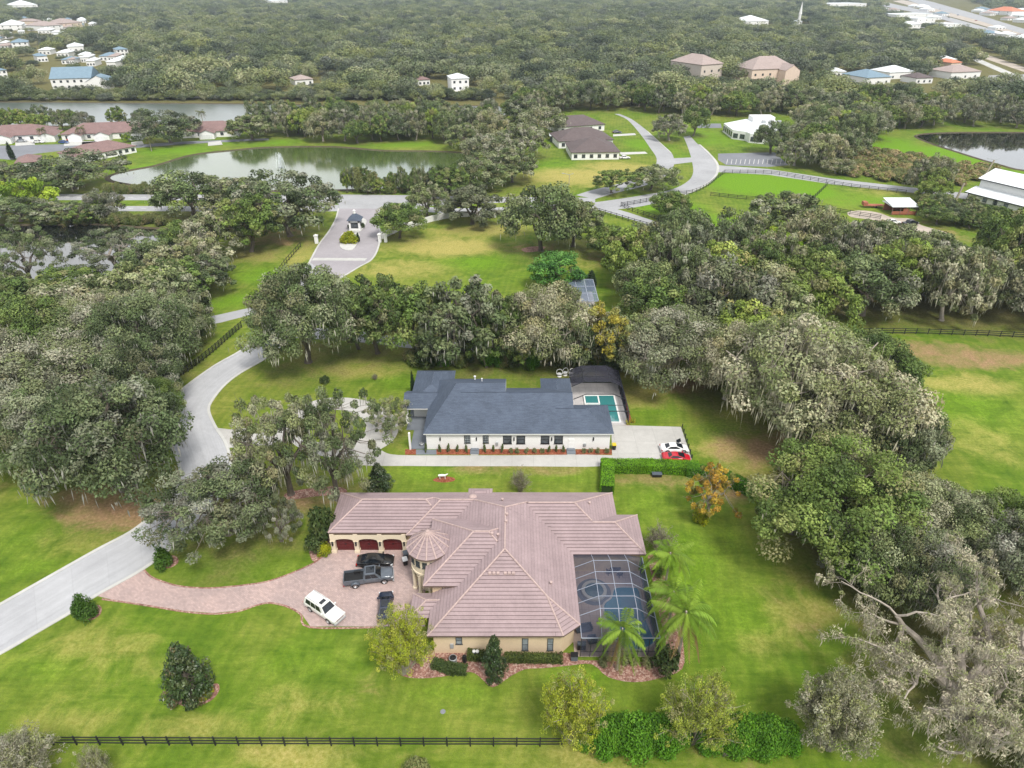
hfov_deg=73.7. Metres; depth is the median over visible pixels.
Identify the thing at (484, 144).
oak tree
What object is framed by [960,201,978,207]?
oak tree
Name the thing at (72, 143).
villa drive
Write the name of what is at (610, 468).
clipped hedge
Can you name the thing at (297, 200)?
oak tree
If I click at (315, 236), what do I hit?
gate pier
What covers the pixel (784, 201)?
rail fence
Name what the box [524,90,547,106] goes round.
oak tree
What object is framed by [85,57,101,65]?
house
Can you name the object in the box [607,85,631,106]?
oak tree
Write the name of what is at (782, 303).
oak tree
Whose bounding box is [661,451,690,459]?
parked car
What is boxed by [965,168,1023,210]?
metal barn
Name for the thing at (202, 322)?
oak tree
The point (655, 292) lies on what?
oak tree
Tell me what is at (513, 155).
oak tree
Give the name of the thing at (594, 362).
palmetto
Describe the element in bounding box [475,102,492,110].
oak tree
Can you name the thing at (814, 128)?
oak tree
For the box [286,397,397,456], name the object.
circular drive
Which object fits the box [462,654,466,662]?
pump tank
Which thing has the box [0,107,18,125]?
oak tree
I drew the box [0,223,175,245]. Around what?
pond bank
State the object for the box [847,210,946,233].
farm track
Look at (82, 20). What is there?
house
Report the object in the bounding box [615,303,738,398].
oak tree
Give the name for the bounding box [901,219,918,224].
pickup truck
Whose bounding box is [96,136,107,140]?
garage door
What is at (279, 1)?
house
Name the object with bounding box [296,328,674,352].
back lane
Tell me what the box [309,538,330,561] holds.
mulch bed
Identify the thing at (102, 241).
oak tree
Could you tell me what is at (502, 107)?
oak tree
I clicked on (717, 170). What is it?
boulevard kerb
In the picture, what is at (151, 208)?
arterial road
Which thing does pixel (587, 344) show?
oak tree
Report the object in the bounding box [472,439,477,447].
door
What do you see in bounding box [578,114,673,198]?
boulevard
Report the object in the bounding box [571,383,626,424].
pool deck
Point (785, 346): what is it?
oak tree
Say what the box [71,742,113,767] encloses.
twiggy bush
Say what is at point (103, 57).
house
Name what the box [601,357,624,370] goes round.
wild bush
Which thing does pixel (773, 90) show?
oak tree
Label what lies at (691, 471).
clipped hedge
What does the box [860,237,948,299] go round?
oak tree
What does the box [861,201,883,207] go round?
flatbed trailer
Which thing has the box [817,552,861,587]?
oak tree
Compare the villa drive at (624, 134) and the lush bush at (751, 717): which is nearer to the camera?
the lush bush at (751, 717)
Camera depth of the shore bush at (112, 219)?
219.97 m
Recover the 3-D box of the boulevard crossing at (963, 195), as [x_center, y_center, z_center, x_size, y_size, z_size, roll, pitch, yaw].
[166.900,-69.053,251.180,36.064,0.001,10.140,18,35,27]
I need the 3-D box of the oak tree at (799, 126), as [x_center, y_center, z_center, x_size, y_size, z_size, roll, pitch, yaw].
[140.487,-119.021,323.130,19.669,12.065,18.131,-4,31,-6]
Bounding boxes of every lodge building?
[670,53,723,77]
[733,56,799,85]
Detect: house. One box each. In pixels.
[0,19,24,29]
[0,43,11,47]
[0,68,7,76]
[0,124,62,143]
[6,0,37,7]
[10,38,29,46]
[14,154,41,167]
[18,19,40,23]
[25,21,62,30]
[33,53,47,61]
[37,27,54,33]
[38,47,55,54]
[50,18,82,27]
[56,49,74,55]
[57,140,136,160]
[59,121,150,141]
[61,56,80,63]
[66,42,83,50]
[66,56,76,63]
[76,18,86,22]
[77,51,90,56]
[80,53,95,61]
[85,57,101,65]
[99,52,113,60]
[105,58,122,65]
[107,53,121,59]
[112,46,127,54]
[183,121,241,139]
[263,0,287,2]
[290,74,312,85]
[328,488,646,652]
[347,210,362,229]
[403,371,613,453]
[414,76,430,85]
[447,73,468,90]
[548,114,604,131]
[549,127,613,147]
[565,137,620,159]
[723,115,787,143]
[740,15,768,24]
[823,2,866,6]
[829,67,846,75]
[841,69,891,83]
[870,65,914,78]
[888,12,932,16]
[897,21,920,28]
[900,72,934,83]
[910,17,935,22]
[919,7,934,10]
[926,15,941,19]
[928,64,981,78]
[930,22,962,26]
[933,11,949,15]
[933,58,961,66]
[971,9,985,11]
[979,11,995,15]
[983,30,994,35]
[987,25,1005,29]
[988,6,1023,14]
[994,31,1015,36]
[1000,16,1016,19]
[1012,15,1023,17]
[1012,17,1023,22]
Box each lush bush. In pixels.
[576,725,597,754]
[584,711,620,764]
[602,711,630,756]
[610,709,656,767]
[633,713,662,750]
[647,711,683,763]
[665,715,693,752]
[694,716,724,758]
[714,715,736,755]
[723,710,760,762]
[739,711,767,759]
[750,711,791,764]
[773,717,804,759]
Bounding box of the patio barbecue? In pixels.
[577,641,580,649]
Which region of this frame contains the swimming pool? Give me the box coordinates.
[598,395,620,421]
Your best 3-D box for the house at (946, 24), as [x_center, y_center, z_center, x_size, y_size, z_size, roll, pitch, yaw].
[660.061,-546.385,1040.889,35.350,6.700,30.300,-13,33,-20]
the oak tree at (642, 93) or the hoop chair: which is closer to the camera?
the hoop chair
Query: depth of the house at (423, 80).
501.05 m
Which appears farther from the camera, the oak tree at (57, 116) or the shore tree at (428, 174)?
the oak tree at (57, 116)
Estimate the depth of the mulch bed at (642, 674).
80.41 m
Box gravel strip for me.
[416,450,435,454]
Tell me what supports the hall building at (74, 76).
on the ground
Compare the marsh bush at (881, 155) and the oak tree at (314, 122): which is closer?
the marsh bush at (881, 155)
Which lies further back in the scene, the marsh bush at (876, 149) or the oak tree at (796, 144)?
the marsh bush at (876, 149)
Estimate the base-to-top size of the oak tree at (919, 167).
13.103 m
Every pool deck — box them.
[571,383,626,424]
[573,630,653,656]
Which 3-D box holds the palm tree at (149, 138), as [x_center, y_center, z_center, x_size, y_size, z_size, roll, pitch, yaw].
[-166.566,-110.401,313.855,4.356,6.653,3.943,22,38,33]
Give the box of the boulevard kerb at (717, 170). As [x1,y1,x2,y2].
[647,131,718,194]
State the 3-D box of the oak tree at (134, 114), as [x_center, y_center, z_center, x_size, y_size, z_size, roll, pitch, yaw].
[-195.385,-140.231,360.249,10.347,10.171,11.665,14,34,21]
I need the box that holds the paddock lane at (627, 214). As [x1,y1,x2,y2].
[601,209,652,223]
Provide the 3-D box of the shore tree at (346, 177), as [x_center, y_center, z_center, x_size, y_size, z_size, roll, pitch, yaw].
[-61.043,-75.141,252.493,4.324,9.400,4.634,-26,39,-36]
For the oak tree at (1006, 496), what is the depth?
93.73 m
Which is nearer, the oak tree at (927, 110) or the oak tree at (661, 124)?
the oak tree at (661, 124)
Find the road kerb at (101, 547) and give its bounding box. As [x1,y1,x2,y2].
[0,262,312,654]
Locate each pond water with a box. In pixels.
[0,102,504,125]
[0,225,176,279]
[110,147,473,189]
[917,133,1023,169]
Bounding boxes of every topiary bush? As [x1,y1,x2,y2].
[69,593,98,625]
[152,545,172,573]
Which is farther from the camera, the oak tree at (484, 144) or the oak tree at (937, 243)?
the oak tree at (484, 144)
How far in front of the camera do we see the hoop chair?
138.47 m
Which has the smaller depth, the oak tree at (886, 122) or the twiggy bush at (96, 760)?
the twiggy bush at (96, 760)
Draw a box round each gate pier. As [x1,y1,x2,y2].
[313,234,318,243]
[377,233,381,241]
[383,233,387,241]
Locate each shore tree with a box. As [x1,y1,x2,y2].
[339,167,357,191]
[340,168,351,190]
[340,169,348,191]
[351,166,364,192]
[358,165,368,179]
[360,181,375,191]
[365,170,378,193]
[369,178,386,193]
[383,181,397,193]
[386,171,396,187]
[395,166,407,192]
[399,174,415,190]
[409,165,426,184]
[417,173,425,189]
[426,167,435,183]
[455,166,468,185]
[470,172,485,186]
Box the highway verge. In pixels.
[894,0,1019,33]
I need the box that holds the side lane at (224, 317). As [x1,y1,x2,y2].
[212,308,252,323]
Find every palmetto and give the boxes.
[519,360,533,370]
[586,356,603,364]
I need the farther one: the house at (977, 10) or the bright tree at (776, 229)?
the house at (977, 10)
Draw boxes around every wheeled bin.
[402,550,407,558]
[402,556,407,565]
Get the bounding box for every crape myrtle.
[364,602,436,680]
[540,664,614,753]
[653,666,750,751]
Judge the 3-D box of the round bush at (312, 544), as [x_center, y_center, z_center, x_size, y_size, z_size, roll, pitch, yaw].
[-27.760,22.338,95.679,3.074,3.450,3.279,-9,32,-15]
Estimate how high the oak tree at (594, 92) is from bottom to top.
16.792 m
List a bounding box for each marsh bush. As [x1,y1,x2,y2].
[838,166,856,174]
[845,155,861,158]
[848,169,862,176]
[853,165,867,172]
[854,159,871,169]
[855,152,867,159]
[857,149,870,155]
[864,168,882,176]
[868,162,884,168]
[870,146,881,153]
[872,153,887,157]
[872,156,882,160]
[874,172,895,180]
[879,166,892,171]
[881,148,890,152]
[882,157,896,165]
[883,151,897,156]
[884,149,902,153]
[891,162,906,167]
[891,171,904,179]
[893,167,906,172]
[895,156,906,160]
[897,160,912,163]
[897,173,914,182]
[899,153,912,158]
[907,157,920,162]
[914,152,926,157]
[954,178,966,185]
[956,173,969,180]
[958,166,966,173]
[960,160,970,163]
[962,164,971,168]
[964,169,980,174]
[967,172,983,179]
[969,166,987,170]
[973,161,989,165]
[977,164,993,171]
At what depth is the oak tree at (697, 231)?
171.04 m
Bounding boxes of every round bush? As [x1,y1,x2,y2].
[303,532,322,554]
[317,540,331,557]
[319,375,329,383]
[339,234,349,243]
[343,230,354,235]
[347,234,358,243]
[652,642,680,679]
[653,565,665,578]
[692,508,710,526]
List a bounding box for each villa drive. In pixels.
[15,141,34,145]
[64,141,94,145]
[131,141,143,144]
[208,141,222,145]
[613,133,635,135]
[620,152,647,154]
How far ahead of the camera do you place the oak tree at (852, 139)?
290.63 m
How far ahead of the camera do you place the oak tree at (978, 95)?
378.90 m
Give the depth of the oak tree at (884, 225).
178.44 m
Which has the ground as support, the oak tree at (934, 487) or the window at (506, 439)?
the oak tree at (934, 487)
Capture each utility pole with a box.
[956,183,964,199]
[985,158,996,173]
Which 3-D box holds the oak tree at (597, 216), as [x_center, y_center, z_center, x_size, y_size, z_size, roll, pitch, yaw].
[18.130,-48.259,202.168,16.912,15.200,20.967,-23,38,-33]
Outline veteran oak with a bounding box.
[814,530,1023,767]
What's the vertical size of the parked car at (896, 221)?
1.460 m
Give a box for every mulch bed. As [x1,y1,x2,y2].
[85,605,101,620]
[163,555,178,567]
[177,683,219,705]
[284,486,346,499]
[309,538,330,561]
[396,554,684,686]
[405,449,415,454]
[433,476,454,482]
[436,449,469,454]
[479,449,566,454]
[521,246,544,251]
[576,449,611,454]
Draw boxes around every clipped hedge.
[430,656,467,676]
[466,647,485,661]
[503,651,563,664]
[599,457,699,493]
[686,461,754,497]
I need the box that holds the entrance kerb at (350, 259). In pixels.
[309,208,380,277]
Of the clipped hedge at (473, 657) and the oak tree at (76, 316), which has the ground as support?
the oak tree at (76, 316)
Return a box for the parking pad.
[612,425,691,459]
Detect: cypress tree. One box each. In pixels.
[5,141,15,159]
[410,370,414,390]
[586,270,596,287]
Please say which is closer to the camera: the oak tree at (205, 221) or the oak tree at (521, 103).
the oak tree at (205, 221)
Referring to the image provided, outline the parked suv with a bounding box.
[303,590,345,625]
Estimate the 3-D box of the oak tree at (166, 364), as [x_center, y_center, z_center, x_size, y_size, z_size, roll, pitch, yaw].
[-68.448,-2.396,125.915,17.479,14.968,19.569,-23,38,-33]
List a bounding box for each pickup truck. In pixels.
[343,565,393,588]
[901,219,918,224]
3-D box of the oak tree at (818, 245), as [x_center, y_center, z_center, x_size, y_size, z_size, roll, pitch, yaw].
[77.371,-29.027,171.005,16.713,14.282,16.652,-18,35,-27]
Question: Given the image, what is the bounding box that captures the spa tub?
[583,395,599,404]
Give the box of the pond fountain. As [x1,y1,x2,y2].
[274,153,285,168]
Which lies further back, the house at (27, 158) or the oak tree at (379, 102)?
the oak tree at (379, 102)
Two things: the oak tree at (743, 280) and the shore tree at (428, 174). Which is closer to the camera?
the oak tree at (743, 280)
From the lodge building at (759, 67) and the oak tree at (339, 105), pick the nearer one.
the oak tree at (339, 105)
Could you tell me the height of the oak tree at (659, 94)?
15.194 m
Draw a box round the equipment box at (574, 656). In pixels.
[571,652,577,660]
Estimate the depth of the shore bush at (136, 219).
220.24 m
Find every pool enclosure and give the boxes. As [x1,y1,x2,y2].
[569,365,629,421]
[573,555,659,656]
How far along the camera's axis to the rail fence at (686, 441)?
118.82 m
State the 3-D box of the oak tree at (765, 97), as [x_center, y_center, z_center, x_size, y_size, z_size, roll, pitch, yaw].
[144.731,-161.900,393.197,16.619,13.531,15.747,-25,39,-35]
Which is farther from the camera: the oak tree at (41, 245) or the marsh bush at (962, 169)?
the marsh bush at (962, 169)
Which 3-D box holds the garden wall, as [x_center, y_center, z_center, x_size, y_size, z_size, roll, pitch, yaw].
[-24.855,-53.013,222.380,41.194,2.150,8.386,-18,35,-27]
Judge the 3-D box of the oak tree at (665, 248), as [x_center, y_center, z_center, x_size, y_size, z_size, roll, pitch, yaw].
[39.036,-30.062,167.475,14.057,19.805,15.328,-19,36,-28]
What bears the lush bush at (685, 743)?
on the ground
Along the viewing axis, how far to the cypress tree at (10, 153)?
298.07 m
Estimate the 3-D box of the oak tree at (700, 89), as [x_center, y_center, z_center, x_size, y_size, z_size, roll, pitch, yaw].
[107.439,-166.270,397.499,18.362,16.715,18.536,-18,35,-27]
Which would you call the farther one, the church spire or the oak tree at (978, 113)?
the church spire
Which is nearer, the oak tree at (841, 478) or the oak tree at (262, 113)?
the oak tree at (841, 478)
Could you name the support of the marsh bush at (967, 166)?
on the ground
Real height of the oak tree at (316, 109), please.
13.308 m
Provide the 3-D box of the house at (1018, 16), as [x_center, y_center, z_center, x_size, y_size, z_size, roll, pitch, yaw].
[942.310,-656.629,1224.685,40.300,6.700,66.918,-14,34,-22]
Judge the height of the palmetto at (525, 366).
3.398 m
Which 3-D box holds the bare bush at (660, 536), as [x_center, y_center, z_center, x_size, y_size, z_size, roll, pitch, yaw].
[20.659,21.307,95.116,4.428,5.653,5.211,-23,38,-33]
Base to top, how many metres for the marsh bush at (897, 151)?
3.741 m
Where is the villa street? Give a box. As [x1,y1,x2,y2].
[0,138,268,159]
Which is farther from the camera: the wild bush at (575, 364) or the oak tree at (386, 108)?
the oak tree at (386, 108)
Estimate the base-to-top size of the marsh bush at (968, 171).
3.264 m
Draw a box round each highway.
[882,3,999,31]
[909,0,1023,33]
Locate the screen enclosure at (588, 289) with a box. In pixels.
[566,279,598,304]
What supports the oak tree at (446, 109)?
on the ground
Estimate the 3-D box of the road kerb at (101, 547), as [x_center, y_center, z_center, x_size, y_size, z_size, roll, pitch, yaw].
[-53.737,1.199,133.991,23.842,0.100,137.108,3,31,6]
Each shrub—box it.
[199,687,213,701]
[307,505,335,543]
[597,653,610,668]
[621,653,639,666]
[642,655,653,670]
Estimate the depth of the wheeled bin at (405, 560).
93.89 m
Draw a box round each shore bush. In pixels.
[29,214,42,226]
[43,215,57,225]
[58,213,70,226]
[70,212,80,225]
[79,215,90,225]
[90,215,97,223]
[95,213,108,223]
[101,184,110,192]
[106,212,119,226]
[109,184,115,191]
[114,181,122,193]
[118,184,126,193]
[119,211,133,224]
[125,185,131,193]
[128,183,139,192]
[130,214,143,225]
[140,181,148,193]
[141,212,152,223]
[148,212,158,222]
[154,214,168,226]
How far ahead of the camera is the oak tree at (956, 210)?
220.40 m
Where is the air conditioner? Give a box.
[449,654,456,662]
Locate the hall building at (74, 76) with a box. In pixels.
[49,66,114,88]
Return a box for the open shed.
[883,197,918,214]
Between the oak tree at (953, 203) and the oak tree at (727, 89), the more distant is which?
the oak tree at (727, 89)
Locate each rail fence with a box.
[2,735,563,746]
[275,243,300,272]
[594,208,647,223]
[621,170,724,205]
[622,203,662,218]
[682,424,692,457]
[710,192,880,218]
[725,169,906,192]
[813,183,827,195]
[859,327,1023,336]
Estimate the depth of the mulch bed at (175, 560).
94.77 m
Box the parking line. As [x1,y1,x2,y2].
[727,159,785,163]
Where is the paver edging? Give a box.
[101,555,378,628]
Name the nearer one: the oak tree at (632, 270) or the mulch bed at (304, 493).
the mulch bed at (304, 493)
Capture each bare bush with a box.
[508,464,532,491]
[643,519,677,550]
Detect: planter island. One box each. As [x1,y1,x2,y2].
[340,232,359,250]
[349,218,366,231]
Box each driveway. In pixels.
[98,549,425,625]
[218,428,282,447]
[343,450,611,466]
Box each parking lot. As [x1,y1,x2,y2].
[697,124,721,127]
[718,152,787,166]
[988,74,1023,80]
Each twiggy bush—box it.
[0,719,69,767]
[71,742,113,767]
[784,657,903,761]
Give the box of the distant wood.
[0,0,1023,103]
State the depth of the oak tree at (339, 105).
343.92 m
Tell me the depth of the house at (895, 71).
533.46 m
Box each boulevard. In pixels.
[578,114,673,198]
[591,136,716,210]
[719,165,911,192]
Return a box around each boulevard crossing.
[667,157,693,163]
[912,188,967,198]
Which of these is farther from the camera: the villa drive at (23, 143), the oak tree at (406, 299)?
the villa drive at (23, 143)
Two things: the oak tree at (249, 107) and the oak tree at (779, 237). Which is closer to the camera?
the oak tree at (779, 237)
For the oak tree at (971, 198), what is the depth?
229.17 m
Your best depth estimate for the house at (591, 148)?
300.63 m
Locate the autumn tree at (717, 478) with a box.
[684,461,741,518]
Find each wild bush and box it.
[401,755,430,767]
[402,348,422,367]
[413,352,437,368]
[436,351,451,366]
[452,350,468,368]
[464,352,474,363]
[480,347,505,367]
[498,354,512,368]
[502,351,519,367]
[525,354,541,370]
[539,346,558,366]
[560,357,582,367]
[589,343,605,364]
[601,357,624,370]
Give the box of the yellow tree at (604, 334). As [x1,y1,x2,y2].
[581,300,631,363]
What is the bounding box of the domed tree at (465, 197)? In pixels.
[438,184,503,226]
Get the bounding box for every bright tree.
[0,176,59,206]
[120,132,131,141]
[760,225,807,255]
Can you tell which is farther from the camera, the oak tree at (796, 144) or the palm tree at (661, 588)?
the oak tree at (796, 144)
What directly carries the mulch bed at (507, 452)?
on the ground
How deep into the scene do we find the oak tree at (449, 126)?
332.59 m
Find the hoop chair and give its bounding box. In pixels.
[556,369,562,376]
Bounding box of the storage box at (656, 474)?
[652,472,661,477]
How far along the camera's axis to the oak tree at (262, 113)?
344.54 m
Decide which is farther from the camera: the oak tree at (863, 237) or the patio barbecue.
the oak tree at (863, 237)
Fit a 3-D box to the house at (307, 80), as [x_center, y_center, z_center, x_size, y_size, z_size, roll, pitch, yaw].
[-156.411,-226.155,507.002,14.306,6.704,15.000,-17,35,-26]
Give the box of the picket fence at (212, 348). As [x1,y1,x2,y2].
[178,321,241,376]
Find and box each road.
[0,194,594,208]
[0,262,318,650]
[4,89,482,98]
[13,205,338,211]
[311,209,378,276]
[422,206,556,212]
[975,59,1013,74]
[979,53,1023,71]
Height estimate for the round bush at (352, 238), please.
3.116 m
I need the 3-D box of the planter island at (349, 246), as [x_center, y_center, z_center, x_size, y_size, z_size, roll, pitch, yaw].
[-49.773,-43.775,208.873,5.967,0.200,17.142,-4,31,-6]
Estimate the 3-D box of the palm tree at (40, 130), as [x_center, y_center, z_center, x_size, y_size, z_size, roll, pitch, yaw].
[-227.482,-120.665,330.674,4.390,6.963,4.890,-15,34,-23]
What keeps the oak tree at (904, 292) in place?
on the ground
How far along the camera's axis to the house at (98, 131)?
336.96 m
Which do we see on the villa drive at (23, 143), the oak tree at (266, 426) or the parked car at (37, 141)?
the parked car at (37, 141)
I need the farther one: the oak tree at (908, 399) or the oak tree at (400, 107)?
the oak tree at (400, 107)
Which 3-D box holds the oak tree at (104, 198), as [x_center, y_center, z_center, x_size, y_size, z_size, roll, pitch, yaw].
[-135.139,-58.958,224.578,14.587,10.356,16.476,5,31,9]
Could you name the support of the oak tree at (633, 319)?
on the ground
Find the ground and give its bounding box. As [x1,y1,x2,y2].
[0,0,1023,767]
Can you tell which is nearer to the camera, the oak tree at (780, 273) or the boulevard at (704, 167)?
the oak tree at (780, 273)
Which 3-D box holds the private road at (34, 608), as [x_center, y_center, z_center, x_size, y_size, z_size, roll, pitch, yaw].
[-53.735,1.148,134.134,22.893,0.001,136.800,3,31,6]
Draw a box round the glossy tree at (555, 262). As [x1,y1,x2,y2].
[526,250,587,284]
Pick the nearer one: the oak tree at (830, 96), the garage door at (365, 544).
the garage door at (365, 544)
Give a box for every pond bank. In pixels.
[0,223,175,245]
[34,102,511,126]
[105,146,480,191]
[914,132,1023,170]
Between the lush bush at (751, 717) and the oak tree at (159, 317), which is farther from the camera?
the oak tree at (159, 317)
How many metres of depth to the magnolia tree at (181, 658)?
74.34 m
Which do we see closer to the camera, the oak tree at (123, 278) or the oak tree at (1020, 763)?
the oak tree at (1020, 763)
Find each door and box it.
[0,139,9,143]
[41,137,52,141]
[69,137,79,141]
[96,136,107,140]
[201,135,212,139]
[336,539,354,549]
[359,539,378,549]
[383,539,402,549]
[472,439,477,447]
[568,439,573,447]
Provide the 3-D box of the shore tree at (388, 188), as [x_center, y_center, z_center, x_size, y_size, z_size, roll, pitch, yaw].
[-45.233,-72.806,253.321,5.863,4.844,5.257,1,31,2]
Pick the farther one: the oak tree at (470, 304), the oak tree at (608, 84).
the oak tree at (608, 84)
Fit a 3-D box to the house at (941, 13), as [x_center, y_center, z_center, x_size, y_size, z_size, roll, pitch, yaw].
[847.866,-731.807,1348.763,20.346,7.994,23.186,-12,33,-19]
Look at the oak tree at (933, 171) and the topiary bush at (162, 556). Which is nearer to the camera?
the topiary bush at (162, 556)
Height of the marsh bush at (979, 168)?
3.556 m
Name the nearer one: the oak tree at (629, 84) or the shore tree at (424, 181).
the shore tree at (424, 181)
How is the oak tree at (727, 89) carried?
on the ground
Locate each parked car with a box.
[31,140,44,142]
[356,551,394,567]
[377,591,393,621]
[619,155,629,158]
[659,438,688,452]
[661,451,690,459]
[885,219,900,223]
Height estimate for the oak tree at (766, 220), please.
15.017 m
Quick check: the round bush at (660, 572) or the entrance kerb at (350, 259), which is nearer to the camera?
the round bush at (660, 572)
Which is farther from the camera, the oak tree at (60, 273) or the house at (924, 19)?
the house at (924, 19)
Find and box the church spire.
[798,2,802,23]
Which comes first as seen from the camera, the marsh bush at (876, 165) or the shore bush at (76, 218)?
the shore bush at (76, 218)
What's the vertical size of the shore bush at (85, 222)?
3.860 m
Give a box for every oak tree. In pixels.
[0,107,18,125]
[0,161,28,183]
[0,196,50,222]
[0,223,69,277]
[0,269,32,290]
[0,275,54,303]
[0,290,81,350]
[0,325,54,394]
[0,331,117,420]
[0,377,93,479]
[6,108,27,124]
[7,374,194,515]
[16,147,133,190]
[19,274,113,305]
[20,113,51,125]
[20,200,80,223]
[25,104,54,123]
[33,301,162,373]
[35,264,99,286]
[50,109,70,130]
[60,109,79,127]
[63,203,111,223]
[66,287,131,328]
[67,225,162,273]
[68,111,94,125]
[77,187,126,219]
[80,286,203,366]
[81,260,197,301]
[82,331,191,394]
[104,105,127,121]
[118,238,173,272]
[126,109,203,142]
[130,108,153,120]
[131,454,280,564]
[132,254,213,293]
[139,269,214,333]
[141,377,186,422]
[142,169,227,216]
[142,235,236,285]
[146,288,216,349]
[154,219,195,242]
[163,253,236,290]
[177,210,250,255]
[202,176,274,212]
[210,189,284,251]
[224,115,273,139]
[226,168,345,240]
[227,389,352,497]
[228,262,358,365]
[243,99,267,129]
[243,493,303,542]
[248,109,273,132]
[260,99,296,126]
[270,102,295,136]
[270,385,394,506]
[277,99,299,113]
[282,111,300,133]
[286,107,311,136]
[298,96,321,108]
[299,105,318,111]
[300,108,338,140]
[313,107,330,127]
[322,97,346,109]
[323,107,359,140]
[325,290,378,349]
[330,101,355,117]
[341,119,370,142]
[341,273,414,354]
[344,101,359,114]
[357,108,378,139]
[358,101,381,119]
[360,396,412,434]
[368,98,385,111]
[369,112,393,141]
[369,202,427,238]
[377,102,392,112]
[377,111,412,139]
[377,280,444,349]
[379,105,400,134]
[385,103,405,112]
[389,98,410,104]
[395,113,420,136]
[400,101,422,119]
[402,109,428,139]
[405,181,450,216]
[410,274,519,364]
[413,305,469,366]
[414,94,430,105]
[414,100,442,132]
[421,107,439,138]
[424,163,469,196]
[431,97,451,109]
[431,110,454,142]
[433,112,459,133]
[440,108,457,120]
[442,106,459,114]
[444,122,477,148]
[448,102,471,112]
[455,107,480,128]
[456,151,518,188]
[459,133,517,161]
[465,315,506,367]
[471,107,509,135]
[472,107,509,124]
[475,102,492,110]
[479,98,498,110]
[481,295,524,356]
[486,148,537,182]
[494,180,586,251]
[496,122,550,154]
[497,279,596,366]
[499,99,526,120]
[503,95,539,119]
[506,319,546,369]
[510,86,537,101]
[515,104,568,130]
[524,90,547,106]
[536,88,551,104]
[544,82,578,110]
[545,77,565,106]
[547,195,604,246]
[552,81,590,106]
[554,317,600,367]
[577,79,604,109]
[585,222,621,250]
[591,88,625,109]
[592,168,645,193]
[592,306,666,361]
[600,224,659,278]
[605,81,622,87]
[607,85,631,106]
[611,220,676,260]
[611,256,676,313]
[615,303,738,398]
[615,324,673,368]
[616,274,692,319]
[622,80,649,103]
[629,86,642,106]
[633,84,655,110]
[633,163,683,189]
[642,219,691,281]
[646,86,673,113]
[649,190,692,213]
[650,113,687,140]
[655,204,710,239]
[656,82,676,110]
[669,243,720,307]
[671,86,690,110]
[671,89,699,113]
[673,220,732,262]
[674,239,769,304]
[680,251,787,329]
[681,104,710,135]
[683,319,771,399]
[686,83,712,107]
[695,206,766,250]
[699,91,725,114]
[703,298,795,332]
[706,85,721,91]
[712,260,813,313]
[717,83,738,92]
[718,90,759,115]
[718,308,897,446]
[720,86,745,110]
[730,237,785,283]
[732,213,778,240]
[736,282,826,323]
[742,84,761,109]
[744,429,932,584]
[747,225,808,270]
[748,190,836,232]
[749,478,836,534]
[752,120,794,153]
[754,90,778,114]
[763,85,786,111]
[767,85,794,110]
[774,137,823,165]
[775,349,948,465]
[779,248,865,306]
[782,84,823,107]
[782,314,843,381]
[785,205,852,252]
[786,269,865,327]
[788,101,825,120]
[789,119,821,134]
[789,239,852,272]
[791,429,888,503]
[794,103,830,122]
[795,124,823,139]
[799,122,837,154]
[799,132,853,167]
[811,93,853,103]
[812,115,841,130]
[812,511,940,626]
[816,323,933,388]
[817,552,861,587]
[819,100,835,105]
[819,105,844,120]
[820,156,856,173]
[821,219,885,264]
[827,90,847,93]
[829,110,862,125]
[830,97,856,109]
[832,90,866,102]
[832,249,923,320]
[837,111,871,136]
[837,126,873,158]
[841,112,880,145]
[845,218,900,255]
[846,103,868,110]
[852,100,873,107]
[853,101,883,109]
[856,401,955,472]
[857,83,893,96]
[857,233,918,281]
[858,91,871,101]
[858,462,987,562]
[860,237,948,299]
[861,107,896,131]
[868,93,890,105]
[873,525,987,629]
[874,219,914,238]
[879,88,898,99]
[881,104,909,122]
[886,93,921,124]
[889,223,966,247]
[891,86,926,101]
[893,101,923,127]
[902,157,937,189]
[903,96,928,104]
[903,238,974,302]
[907,104,947,126]
[910,479,1012,579]
[911,246,1004,327]
[912,193,935,208]
[914,176,954,198]
[915,198,945,211]
[917,91,942,120]
[917,166,954,192]
[917,205,959,224]
[918,152,957,184]
[923,94,957,124]
[928,191,947,205]
[934,244,1023,313]
[935,195,957,208]
[937,196,962,211]
[947,92,968,115]
[949,206,970,223]
[951,243,1021,277]
[954,93,987,122]
[958,212,987,228]
[960,94,988,118]
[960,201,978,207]
[960,202,987,218]
[961,99,995,125]
[961,195,981,204]
[970,207,1023,254]
[972,211,995,227]
[974,485,1023,559]
[975,668,1023,767]
[976,89,996,102]
[977,507,1023,605]
[980,204,1005,217]
[989,214,1023,256]
[991,91,1023,122]
[995,257,1023,314]
[996,104,1023,127]
[996,207,1015,216]
[997,253,1023,301]
[1010,93,1023,114]
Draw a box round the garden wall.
[381,211,495,238]
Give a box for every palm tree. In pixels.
[36,127,45,133]
[74,125,84,140]
[144,136,153,150]
[196,109,205,120]
[591,607,645,676]
[639,539,695,597]
[644,575,698,638]
[651,579,716,670]
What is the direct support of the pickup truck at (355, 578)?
on the paver driveway at (324, 577)
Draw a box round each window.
[351,223,357,227]
[455,637,462,644]
[464,436,470,443]
[483,436,488,443]
[503,436,511,443]
[516,436,524,443]
[521,638,528,650]
[541,436,549,443]
[546,638,553,650]
[554,436,562,443]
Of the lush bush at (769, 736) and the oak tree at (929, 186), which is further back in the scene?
the oak tree at (929, 186)
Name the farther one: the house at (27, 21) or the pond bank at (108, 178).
the house at (27, 21)
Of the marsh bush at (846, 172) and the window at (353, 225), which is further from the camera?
the marsh bush at (846, 172)
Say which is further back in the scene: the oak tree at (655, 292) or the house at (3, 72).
the house at (3, 72)
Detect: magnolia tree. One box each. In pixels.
[158,641,215,710]
[366,462,395,492]
[480,634,508,685]
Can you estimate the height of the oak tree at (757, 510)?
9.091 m

